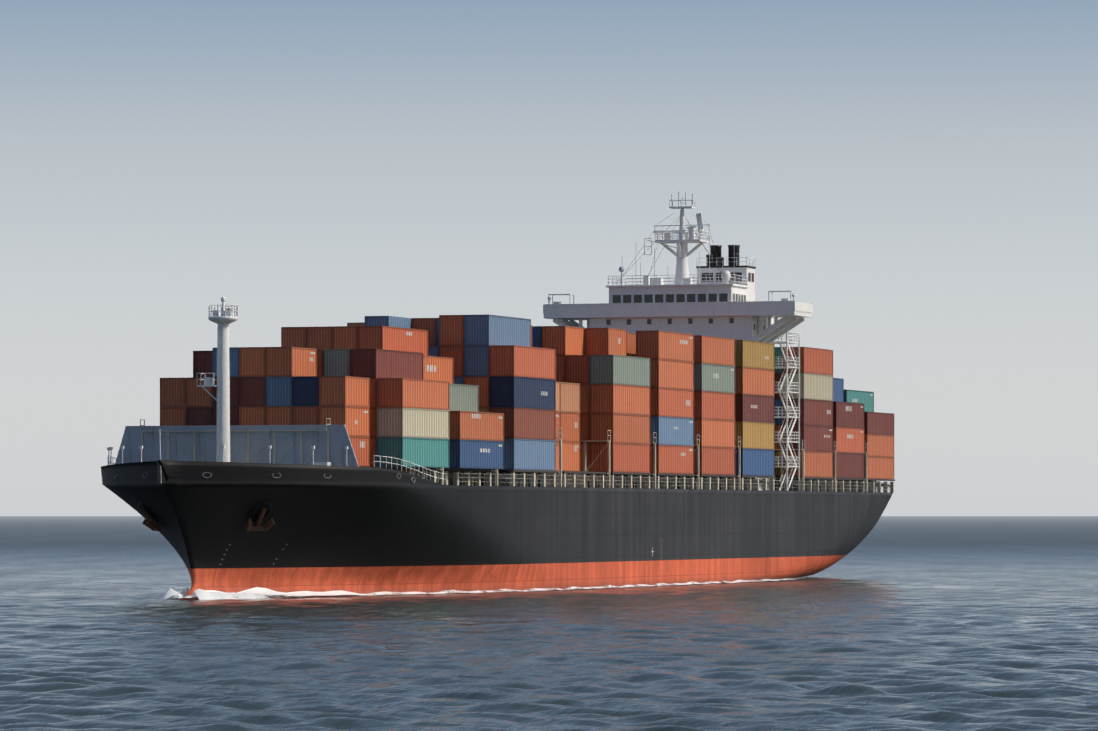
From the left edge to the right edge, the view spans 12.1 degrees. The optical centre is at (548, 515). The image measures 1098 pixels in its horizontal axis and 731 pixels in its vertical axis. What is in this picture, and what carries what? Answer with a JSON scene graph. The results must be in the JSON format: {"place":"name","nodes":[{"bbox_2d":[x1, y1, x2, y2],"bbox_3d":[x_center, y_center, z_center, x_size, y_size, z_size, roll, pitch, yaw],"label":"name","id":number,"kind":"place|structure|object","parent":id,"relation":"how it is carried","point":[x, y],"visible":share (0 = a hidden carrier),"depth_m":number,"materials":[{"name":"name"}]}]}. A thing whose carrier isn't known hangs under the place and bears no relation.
{"place":"outdoors","nodes":[
{"label":"outdoors","id":0,"kind":"place"},
{"bbox_2d":[0,516,1097,730],"bbox_3d":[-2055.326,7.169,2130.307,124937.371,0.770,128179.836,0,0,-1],"label":"sea","id":1,"kind":"structure","parent":0,"point":[938,623],"depth_m":281.35,"materials":[{"name":"grey liquid"}]},
{"bbox_2d":[101,192,894,600],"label":"container ship","id":2,"kind":"object","parent":1,"relation":"on","point":[651,432],"visible":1,"depth_m":488.65,"materials":[{"name":"paint"}]},
{"bbox_2d":[0,0,1097,515],"label":"sky","id":3,"kind":"structure","parent":0,"point":[921,175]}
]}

